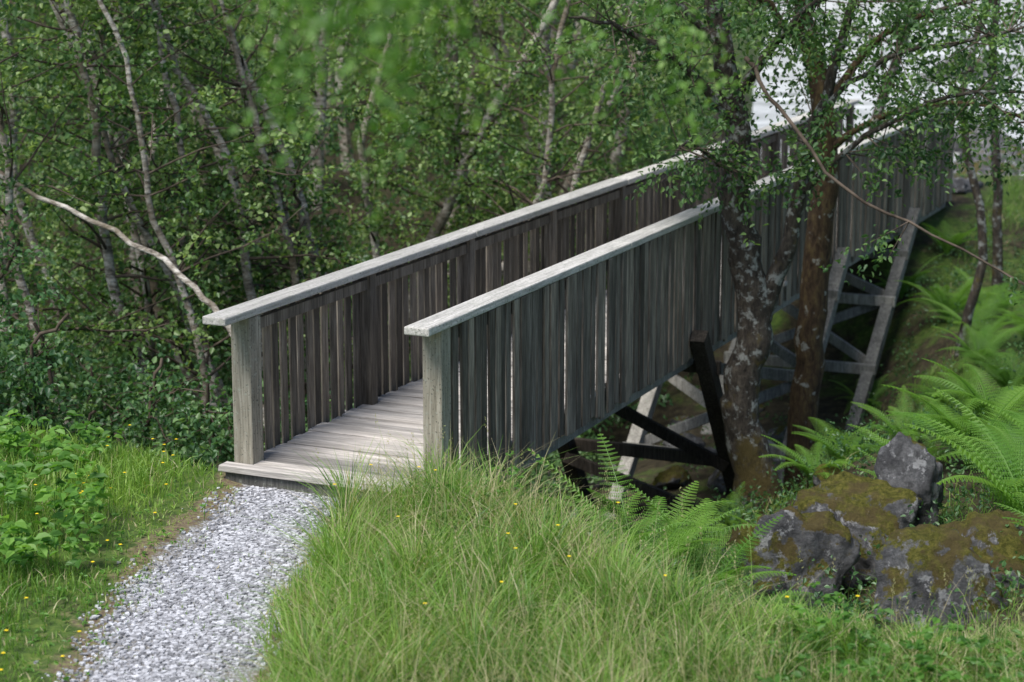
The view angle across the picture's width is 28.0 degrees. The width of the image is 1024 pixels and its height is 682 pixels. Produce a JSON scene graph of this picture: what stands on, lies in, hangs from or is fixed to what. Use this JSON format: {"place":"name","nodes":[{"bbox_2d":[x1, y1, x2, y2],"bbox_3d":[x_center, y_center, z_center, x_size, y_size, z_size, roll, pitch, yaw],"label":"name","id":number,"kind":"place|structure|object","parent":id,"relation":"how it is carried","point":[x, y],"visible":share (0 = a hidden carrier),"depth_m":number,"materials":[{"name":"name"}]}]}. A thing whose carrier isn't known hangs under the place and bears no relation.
{"place":"outdoors","nodes":[
{"label":"outdoors","id":0,"kind":"place"},
{"bbox_2d":[0,413,1023,681],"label":"grass","id":1,"kind":"structure","parent":0,"point":[386,569],"depth_m":11.60,"materials":[{"name":"plant"}]},
{"bbox_2d":[0,0,1023,681],"bbox_3d":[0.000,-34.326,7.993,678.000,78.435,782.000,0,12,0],"label":"ground","id":2,"kind":"structure","parent":0,"point":[856,332],"depth_m":25.96,"materials":[{"name":"soil"}]},
{"bbox_2d":[0,203,64,397],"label":"hazel shrub","id":3,"kind":"object","parent":2,"relation":"on","point":[13,266],"visible":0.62,"depth_m":18.26,"materials":[{"name":"green plant"}]},
{"bbox_2d":[0,280,97,440],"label":"hazel shrub","id":4,"kind":"object","parent":2,"relation":"on","point":[17,361],"visible":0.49,"depth_m":17.11,"materials":[{"name":"green plant"}]},
{"bbox_2d":[0,0,99,418],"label":"birch tree","id":5,"kind":"object","parent":2,"relation":"on","point":[13,20],"visible":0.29,"depth_m":23.34,"materials":[{"name":"green plant"}]},
{"bbox_2d":[0,408,124,580],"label":"raspberry plants","id":6,"kind":"object","parent":2,"relation":"on","point":[27,543],"visible":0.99,"depth_m":13.65,"materials":[{"name":"green plant"}]},
{"bbox_2d":[0,0,128,352],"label":"birch tree","id":7,"kind":"object","parent":2,"relation":"on","point":[12,113],"visible":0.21,"depth_m":27.24,"materials":[{"name":"green plant"}]},
{"bbox_2d":[0,3,165,416],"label":"birch tree","id":8,"kind":"object","parent":2,"relation":"on","point":[27,225],"visible":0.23,"depth_m":24.83,"materials":[{"name":"green plant"}]},
{"bbox_2d":[0,296,200,452],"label":"hazel shrub","id":9,"kind":"object","parent":2,"relation":"on","point":[66,343],"visible":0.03,"depth_m":21.10,"materials":[{"name":"green plant"}]},
{"bbox_2d":[0,486,206,679],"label":"clover patch","id":10,"kind":"object","parent":2,"relation":"on","point":[102,571],"visible":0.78,"depth_m":12.59,"materials":[{"name":"green plant"}]},
{"bbox_2d":[0,0,227,426],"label":"birch tree","id":11,"kind":"object","parent":2,"relation":"on","point":[8,156],"visible":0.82,"depth_m":19.19,"materials":[{"name":"green plant"}]},
{"bbox_2d":[0,0,228,456],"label":"birch tree","id":12,"kind":"object","parent":2,"relation":"on","point":[108,148],"visible":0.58,"depth_m":20.24,"materials":[{"name":"green plant"}]},
{"bbox_2d":[0,335,232,467],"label":"hazel shrub","id":13,"kind":"object","parent":2,"relation":"on","point":[89,412],"visible":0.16,"depth_m":18.15,"materials":[{"name":"green plant"}]},
{"bbox_2d":[0,0,257,442],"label":"birch tree","id":14,"kind":"object","parent":2,"relation":"on","point":[102,236],"visible":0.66,"depth_m":20.12,"materials":[{"name":"green plant"}]},
{"bbox_2d":[0,174,263,424],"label":"fallen birch trunk","id":15,"kind":"object","parent":2,"relation":"on","point":[183,278],"visible":0.68,"depth_m":18.48,"materials":[{"name":"wood"}]},
{"bbox_2d":[42,339,225,460],"bbox_3d":[-3.801,1.128,19.318,2.228,2.259,1.687,0,12,0],"label":"hazel shrub","id":16,"kind":"object","parent":2,"relation":"on","point":[108,376],"visible":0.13,"depth_m":19.26,"materials":[{"name":"green plant"}]},
{"bbox_2d":[0,0,270,406],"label":"birch tree","id":17,"kind":"object","parent":2,"relation":"on","point":[143,270],"visible":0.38,"depth_m":21.36,"materials":[{"name":"green plant"}]},
{"bbox_2d":[15,0,274,366],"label":"birch tree","id":18,"kind":"object","parent":2,"relation":"on","point":[131,249],"visible":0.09,"depth_m":26.19,"materials":[{"name":"green plant"}]},
{"bbox_2d":[5,0,307,454],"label":"birch tree","id":19,"kind":"object","parent":2,"relation":"on","point":[94,71],"visible":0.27,"depth_m":22.16,"materials":[{"name":"green plant"}]},
{"bbox_2d":[101,301,224,453],"bbox_3d":[-4.247,0.828,24.118,1.788,2.704,1.882,0,12,0],"label":"hazel shrub","id":20,"kind":"object","parent":2,"relation":"on","point":[168,354],"visible":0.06,"depth_m":24.01,"materials":[{"name":"green plant"}]},
{"bbox_2d":[104,361,264,462],"bbox_3d":[-3.405,1.229,23.015,2.436,2.280,2.108,0,12,0],"label":"hazel shrub","id":21,"kind":"object","parent":2,"relation":"on","point":[227,380],"visible":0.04,"depth_m":22.70,"materials":[{"name":"green plant"}]},
{"bbox_2d":[22,0,351,469],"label":"birch tree","id":22,"kind":"object","parent":2,"relation":"on","point":[192,321],"visible":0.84,"depth_m":19.59,"materials":[{"name":"green plant"}]},
{"bbox_2d":[49,0,329,424],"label":"birch tree","id":23,"kind":"object","parent":2,"relation":"on","point":[176,107],"visible":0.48,"depth_m":20.78,"materials":[{"name":"green plant"}]},
{"bbox_2d":[33,486,357,681],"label":"gravel","id":24,"kind":"structure","parent":2,"relation":"on","point":[243,539],"depth_m":12.43,"materials":[{"name":"gravel"}]},
{"bbox_2d":[21,0,372,443],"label":"birch tree","id":25,"kind":"object","parent":2,"relation":"on","point":[249,285],"visible":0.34,"depth_m":21.10,"materials":[{"name":"green plant"}]},
{"bbox_2d":[119,403,305,470],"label":"hazel shrub","id":26,"kind":"object","parent":2,"relation":"on","point":[159,414],"depth_m":18.95,"materials":[{"name":"green plant"}]},
{"bbox_2d":[117,1,320,368],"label":"birch tree","id":27,"kind":"object","parent":2,"relation":"on","point":[204,152],"visible":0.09,"depth_m":27.06,"materials":[{"name":"green plant"}]},
{"bbox_2d":[156,253,287,460],"bbox_3d":[-3.639,0.354,26.342,1.862,3.430,2.299,7,14,28],"label":"hazel shrub","id":28,"kind":"object","parent":2,"relation":"on","point":[219,354],"visible":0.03,"depth_m":25.98,"materials":[{"name":"green plant"}]},
{"bbox_2d":[92,376,353,470],"bbox_3d":[-2.300,1.171,17.892,2.732,1.966,1.950,-8,15,-34],"label":"hazel shrub","id":29,"kind":"object","parent":2,"relation":"on","point":[212,423],"visible":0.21,"depth_m":17.40,"materials":[{"name":"green plant"}]},
{"bbox_2d":[132,0,354,416],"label":"birch tree","id":30,"kind":"object","parent":2,"relation":"on","point":[249,98],"visible":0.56,"depth_m":21.11,"materials":[{"name":"green plant"}]},
{"bbox_2d":[185,363,307,462],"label":"hazel shrub","id":31,"kind":"object","parent":2,"relation":"on","point":[306,422],"visible":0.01,"depth_m":21.31,"materials":[{"name":"green plant"}]},
{"bbox_2d":[108,0,399,415],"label":"birch tree","id":32,"kind":"object","parent":2,"relation":"on","point":[320,223],"visible":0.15,"depth_m":23.24,"materials":[{"name":"green plant"}]},
{"bbox_2d":[138,0,419,390],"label":"birch tree","id":33,"kind":"object","parent":2,"relation":"on","point":[301,200],"visible":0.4,"depth_m":21.55,"materials":[{"name":"green plant"}]},
{"bbox_2d":[162,0,417,390],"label":"birch tree","id":34,"kind":"object","parent":2,"relation":"on","point":[290,222],"visible":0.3,"depth_m":22.15,"materials":[{"name":"green plant"}]},
{"bbox_2d":[1,388,606,523],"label":"undergrowth","id":35,"kind":"object","parent":2,"relation":"on","point":[221,441],"visible":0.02,"depth_m":22.30,"materials":[{"name":"green plant"}]},
{"bbox_2d":[217,0,422,210],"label":"birch tree","id":36,"kind":"object","parent":2,"relation":"on","point":[323,98],"visible":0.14,"depth_m":29.92,"materials":[{"name":"green plant"}]},
{"bbox_2d":[0,31,718,508],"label":"undergrowth","id":37,"kind":"object","parent":2,"relation":"on","point":[554,163],"visible":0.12,"depth_m":30.34,"materials":[{"name":"green plant"}]},
{"bbox_2d":[259,5,474,404],"bbox_3d":[-1.703,-1.649,24.534,3.306,7.695,3.238,0,12,0],"label":"birch tree","id":38,"kind":"object","parent":2,"relation":"on","point":[362,162],"visible":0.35,"depth_m":24.48,"materials":[{"name":"green plant"}]},
{"bbox_2d":[0,0,748,178],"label":"distant forest","id":39,"kind":"object","parent":2,"relation":"on","point":[346,137],"visible":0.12,"depth_m":32.60,"materials":[{"name":"plant"}]},
{"bbox_2d":[0,424,858,681],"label":"buttercup flowers","id":40,"kind":"object","parent":2,"relation":"on","point":[62,656],"visible":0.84,"depth_m":12.70,"materials":[{"name":"yellow plant"}]},
{"bbox_2d":[353,0,518,176],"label":"birch tree","id":41,"kind":"object","parent":2,"relation":"on","point":[447,54],"visible":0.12,"depth_m":30.76,"materials":[{"name":"green plant"}]},
{"bbox_2d":[343,0,572,363],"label":"birch tree","id":42,"kind":"object","parent":2,"relation":"on","point":[445,212],"visible":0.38,"depth_m":24.99,"materials":[{"name":"green plant"}]},
{"bbox_2d":[342,0,575,377],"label":"birch tree","id":43,"kind":"object","parent":2,"relation":"on","point":[435,118],"visible":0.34,"depth_m":25.14,"materials":[{"name":"green plant"}]},
{"bbox_2d":[346,0,584,307],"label":"birch tree","id":44,"kind":"object","parent":2,"relation":"on","point":[479,33],"visible":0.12,"depth_m":26.81,"materials":[{"name":"green plant"}]},
{"bbox_2d":[211,0,740,220],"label":"overhanging birch","id":45,"kind":"object","parent":2,"relation":"on","point":[378,37],"visible":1,"depth_m":5.45,"materials":[{"name":"green plant"}]},
{"bbox_2d":[402,451,559,517],"bbox_3d":[-0.209,0.978,13.891,1.048,0.523,1.011,0,12,0],"label":"bramble patch","id":46,"kind":"object","parent":2,"relation":"on","point":[510,473],"visible":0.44,"depth_m":13.54,"materials":[{"name":"green plant"}]},
{"bbox_2d":[410,0,641,282],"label":"birch tree","id":47,"kind":"object","parent":2,"relation":"on","point":[542,85],"visible":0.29,"depth_m":26.74,"materials":[{"name":"green plant"}]},
{"bbox_2d":[415,0,645,275],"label":"birch tree","id":48,"kind":"object","parent":2,"relation":"on","point":[546,177],"visible":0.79,"depth_m":23.22,"materials":[{"name":"green plant"}]},
{"bbox_2d":[527,468,567,495],"bbox_3d":[0.470,1.756,24.903,0.577,0.436,0.544,0,8,-9],"label":"gully stone","id":49,"kind":"object","parent":2,"relation":"on","point":[549,472],"visible":0.16,"depth_m":24.77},
{"bbox_2d":[458,0,637,205],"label":"birch tree","id":50,"kind":"object","parent":2,"relation":"on","point":[546,37],"visible":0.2,"depth_m":28.66,"materials":[{"name":"green plant"}]},
{"bbox_2d":[344,0,792,375],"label":"birch tree","id":51,"kind":"object","parent":2,"relation":"on","point":[636,87],"visible":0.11,"depth_m":24.91,"materials":[{"name":"green plant"}]},
{"bbox_2d":[202,99,954,526],"bbox_3d":[2.141,0.397,22.512,1.964,4.506,17.714,5,13,23],"label":"wooden footbridge","id":52,"kind":"object","parent":2,"relation":"on","point":[562,345],"visible":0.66,"depth_m":17.40,"materials":[{"name":"wood"}]},
{"bbox_2d":[473,0,704,256],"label":"birch tree","id":53,"kind":"object","parent":2,"relation":"on","point":[585,147],"visible":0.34,"depth_m":24.36,"materials":[{"name":"green plant"}]},
{"bbox_2d":[587,461,617,487],"bbox_3d":[1.132,1.627,24.172,0.413,0.401,0.544,8,15,33],"label":"gully stone","id":54,"kind":"object","parent":2,"relation":"on","point":[595,485],"visible":0.16,"depth_m":24.00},
{"bbox_2d":[512,1,708,178],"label":"birch tree","id":55,"kind":"object","parent":2,"relation":"on","point":[614,154],"visible":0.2,"depth_m":30.76,"materials":[{"name":"green plant"}]},
{"bbox_2d":[540,491,693,556],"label":"fern","id":56,"kind":"object","parent":2,"relation":"on","point":[647,534],"visible":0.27,"depth_m":14.58,"materials":[{"name":"green plant"}]},
{"bbox_2d":[527,434,733,576],"bbox_3d":[0.795,1.322,14.303,1.423,1.097,1.345,3,13,16],"label":"fern","id":57,"kind":"object","parent":2,"relation":"on","point":[681,533],"visible":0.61,"depth_m":14.52,"materials":[{"name":"green plant"}]},
{"bbox_2d":[540,481,758,570],"bbox_3d":[0.984,1.445,14.879,1.382,1.114,1.577,-5,13,-20],"label":"fern","id":58,"kind":"object","parent":2,"relation":"on","point":[691,543],"visible":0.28,"depth_m":14.93,"materials":[{"name":"green plant"}]},
{"bbox_2d":[652,465,691,489],"bbox_3d":[1.858,1.576,23.566,0.433,0.332,0.564,12,11,30],"label":"gully stone","id":59,"kind":"object","parent":2,"relation":"on","point":[672,477],"visible":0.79,"depth_m":23.41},
{"bbox_2d":[629,483,731,585],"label":"fern","id":60,"kind":"object","parent":2,"relation":"on","point":[651,502],"visible":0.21,"depth_m":15.39,"materials":[{"name":"green plant"}]},
{"bbox_2d":[662,431,705,447],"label":"gully stone","id":61,"kind":"object","parent":2,"relation":"on","point":[692,437],"visible":0.23,"depth_m":24.58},
{"bbox_2d":[612,498,795,597],"bbox_3d":[1.328,1.637,14.444,1.307,0.708,1.540,5,13,22],"label":"fern","id":62,"kind":"object","parent":2,"relation":"on","point":[726,571],"visible":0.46,"depth_m":14.59,"materials":[{"name":"green plant"}]},
{"bbox_2d":[556,354,852,543],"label":"undergrowth","id":63,"kind":"object","parent":2,"relation":"on","point":[826,421],"visible":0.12,"depth_m":24.45,"materials":[{"name":"green plant"}]},
{"bbox_2d":[707,469,726,493],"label":"gully stone","id":64,"kind":"object","parent":2,"relation":"on","point":[716,479],"visible":0.27,"depth_m":22.99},
{"bbox_2d":[693,481,760,525],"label":"fern","id":65,"kind":"object","parent":2,"relation":"on","point":[726,519],"visible":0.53,"depth_m":19.03,"materials":[{"name":"green plant"}]},
{"bbox_2d":[692,583,813,615],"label":"fern","id":66,"kind":"object","parent":2,"relation":"on","point":[780,594],"visible":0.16,"depth_m":13.98,"materials":[{"name":"green plant"}]},
{"bbox_2d":[525,0,1023,521],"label":"lichened tree","id":67,"kind":"object","parent":2,"relation":"on","point":[757,290],"visible":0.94,"depth_m":18.54,"materials":[{"name":"green plant"}]},
{"bbox_2d":[768,423,786,446],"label":"gully stone","id":68,"kind":"object","parent":2,"relation":"on","point":[781,430],"visible":0.28,"depth_m":24.68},
{"bbox_2d":[718,505,860,613],"bbox_3d":[1.971,1.700,14.999,0.961,1.143,0.689,3,12,-18],"label":"mossy boulder","id":69,"kind":"object","parent":2,"relation":"on","point":[822,537],"visible":0.48,"depth_m":14.74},
{"bbox_2d":[589,146,1023,633],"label":"undergrowth","id":70,"kind":"object","parent":2,"relation":"on","point":[827,570],"visible":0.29,"depth_m":18.06,"materials":[{"name":"green plant"}]},
{"bbox_2d":[760,434,861,478],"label":"fern","id":71,"kind":"object","parent":2,"relation":"on","point":[805,468],"visible":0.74,"depth_m":18.55,"materials":[{"name":"green plant"}]},
{"bbox_2d":[813,463,840,485],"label":"gully stone","id":72,"kind":"object","parent":2,"relation":"on","point":[817,479],"visible":0.38,"depth_m":18.33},
{"bbox_2d":[792,417,897,466],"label":"fern","id":73,"kind":"object","parent":2,"relation":"on","point":[828,443],"visible":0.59,"depth_m":19.33,"materials":[{"name":"green plant"}]},
{"bbox_2d":[688,0,1023,500],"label":"mossy tree","id":74,"kind":"object","parent":2,"relation":"on","point":[810,360],"visible":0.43,"depth_m":20.41,"materials":[{"name":"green plant"}]},
{"bbox_2d":[793,471,921,593],"bbox_3d":[2.618,1.474,15.407,0.929,0.972,0.668,-2,6,33],"label":"mossy boulder","id":75,"kind":"object","parent":2,"relation":"on","point":[864,507],"visible":0.53,"depth_m":15.18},
{"bbox_2d":[828,374,895,412],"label":"fern","id":76,"kind":"object","parent":2,"relation":"on","point":[880,390],"visible":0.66,"depth_m":25.68,"materials":[{"name":"green plant"}]},
{"bbox_2d":[730,581,1023,681],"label":"raspberry plants","id":77,"kind":"object","parent":2,"relation":"on","point":[961,640],"visible":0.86,"depth_m":10.86,"materials":[{"name":"green plant"}]},
{"bbox_2d":[817,0,955,146],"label":"alder tree","id":78,"kind":"object","parent":2,"relation":"on","point":[894,68],"visible":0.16,"depth_m":28.37,"materials":[{"name":"green plant"}]},
{"bbox_2d":[846,424,951,463],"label":"fern","id":79,"kind":"object","parent":2,"relation":"on","point":[904,432],"visible":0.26,"depth_m":17.28,"materials":[{"name":"green plant"}]},
{"bbox_2d":[851,385,952,446],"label":"fern","id":80,"kind":"object","parent":2,"relation":"on","point":[912,431],"visible":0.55,"depth_m":18.42,"materials":[{"name":"green plant"}]},
{"bbox_2d":[864,254,948,298],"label":"fern","id":81,"kind":"object","parent":2,"relation":"on","point":[912,280],"visible":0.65,"depth_m":27.41,"materials":[{"name":"green plant"}]},
{"bbox_2d":[874,431,943,526],"bbox_3d":[3.005,1.138,15.502,0.533,0.968,0.442,8,15,34],"label":"grey boulder","id":82,"kind":"object","parent":2,"relation":"on","point":[904,461],"visible":0.57,"depth_m":15.31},
{"bbox_2d":[893,369,976,414],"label":"fern","id":83,"kind":"object","parent":2,"relation":"on","point":[946,402],"visible":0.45,"depth_m":23.42,"materials":[{"name":"green plant"}]},
{"bbox_2d":[871,524,1008,637],"bbox_3d":[2.787,1.688,13.165,1.018,1.033,0.686,0,12,2],"label":"mossy boulder","id":84,"kind":"object","parent":2,"relation":"on","point":[919,558],"visible":0.52,"depth_m":12.88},
{"bbox_2d":[895,277,999,323],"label":"fern","id":85,"kind":"object","parent":2,"relation":"on","point":[942,291],"visible":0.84,"depth_m":25.84,"materials":[{"name":"green plant"}]},
{"bbox_2d":[877,384,1023,468],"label":"fern","id":86,"kind":"object","parent":2,"relation":"on","point":[949,421],"visible":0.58,"depth_m":16.93,"materials":[{"name":"green plant"}]},
{"bbox_2d":[917,221,989,253],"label":"fern","id":87,"kind":"object","parent":2,"relation":"on","point":[952,238],"visible":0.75,"depth_m":28.31,"materials":[{"name":"green plant"}]},
{"bbox_2d":[895,0,1023,362],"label":"alder tree","id":88,"kind":"object","parent":2,"relation":"on","point":[970,306],"visible":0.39,"depth_m":24.08,"materials":[{"name":"green plant"}]},
{"bbox_2d":[897,0,1023,306],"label":"alder tree","id":89,"kind":"object","parent":2,"relation":"on","point":[997,252],"visible":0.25,"depth_m":26.57,"materials":[{"name":"green plant"}]},
{"bbox_2d":[903,413,1023,512],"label":"fern","id":90,"kind":"object","parent":2,"relation":"on","point":[1002,489],"visible":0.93,"depth_m":14.59,"materials":[{"name":"green plant"}]},
{"bbox_2d":[952,175,983,193],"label":"river boulder","id":91,"kind":"object","parent":2,"relation":"on","point":[960,185],"visible":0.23,"depth_m":30.34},
{"bbox_2d":[913,358,1023,423],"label":"fern","id":92,"kind":"object","parent":2,"relation":"on","point":[968,388],"visible":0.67,"depth_m":17.80,"materials":[{"name":"green plant"}]},
{"bbox_2d":[925,375,1021,422],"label":"fern","id":93,"kind":"object","parent":2,"relation":"on","point":[1016,381],"visible":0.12,"depth_m":19.89,"materials":[{"name":"green plant"}]},
{"bbox_2d":[924,284,1023,346],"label":"fern","id":94,"kind":"object","parent":2,"relation":"on","point":[977,326],"visible":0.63,"depth_m":24.85,"materials":[{"name":"green plant"}]},
{"bbox_2d":[930,387,1023,492],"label":"fern","id":95,"kind":"object","parent":2,"relation":"on","point":[1002,431],"visible":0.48,"depth_m":15.66,"materials":[{"name":"green plant"}]},
{"bbox_2d":[932,316,1023,368],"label":"fern","id":96,"kind":"object","parent":2,"relation":"on","point":[995,340],"visible":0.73,"depth_m":23.89,"materials":[{"name":"green plant"}]},
{"bbox_2d":[937,266,1023,318],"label":"fern","id":97,"kind":"object","parent":2,"relation":"on","point":[981,299],"visible":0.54,"depth_m":26.32,"materials":[{"name":"green plant"}]},
{"bbox_2d":[938,509,1023,593],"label":"mossy boulder","id":98,"kind":"object","parent":2,"relation":"on","point":[990,541],"visible":0.34,"depth_m":13.46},
{"bbox_2d":[955,162,1021,175],"bbox_3d":[7.525,-2.403,32.732,1.281,0.907,1.777,0,11,33],"label":"river boulder","id":99,"kind":"object","parent":2,"relation":"on","point":[983,168],"visible":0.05,"depth_m":32.67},
{"bbox_2d":[954,329,1023,389],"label":"fern","id":100,"kind":"object","parent":2,"relation":"on","point":[1001,375],"visible":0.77,"depth_m":22.32,"materials":[{"name":"green plant"}]},
{"bbox_2d":[969,398,1023,454],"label":"fern","id":101,"kind":"object","parent":2,"relation":"on","point":[1014,419],"visible":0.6,"depth_m":16.38,"materials":[{"name":"green plant"}]},
{"bbox_2d":[984,291,1023,337],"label":"fern","id":102,"kind":"object","parent":2,"relation":"on","point":[1017,317],"visible":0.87,"depth_m":24.74,"materials":[{"name":"green plant"}]},
{"bbox_2d":[994,490,1023,525],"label":"fern","id":103,"kind":"object","parent":2,"relation":"on","point":[1022,513],"visible":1,"depth_m":13.04,"materials":[{"name":"green plant"}]},
{"bbox_2d":[673,171,1023,639],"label":"slope grass","id":104,"kind":"structure","parent":0,"point":[945,488],"depth_m":18.66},
{"bbox_2d":[750,0,1023,174],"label":"river","id":105,"kind":"structure","parent":0,"point":[761,109],"depth_m":58.22,"materials":[{"name":"liquid"}]},
{"bbox_2d":[922,51,1004,79],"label":"river boulder","id":106,"kind":"object","parent":105,"relation":"in","point":[985,74],"visible":0.03,"depth_m":58.97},
{"bbox_2d":[954,122,1023,152],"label":"river boulder","id":107,"kind":"object","parent":105,"relation":"in","point":[956,145],"visible":0.1,"depth_m":41.41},
{"bbox_2d":[956,140,1023,172],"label":"river boulder","id":108,"kind":"object","parent":105,"relation":"in","point":[982,152],"visible":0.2,"depth_m":38.86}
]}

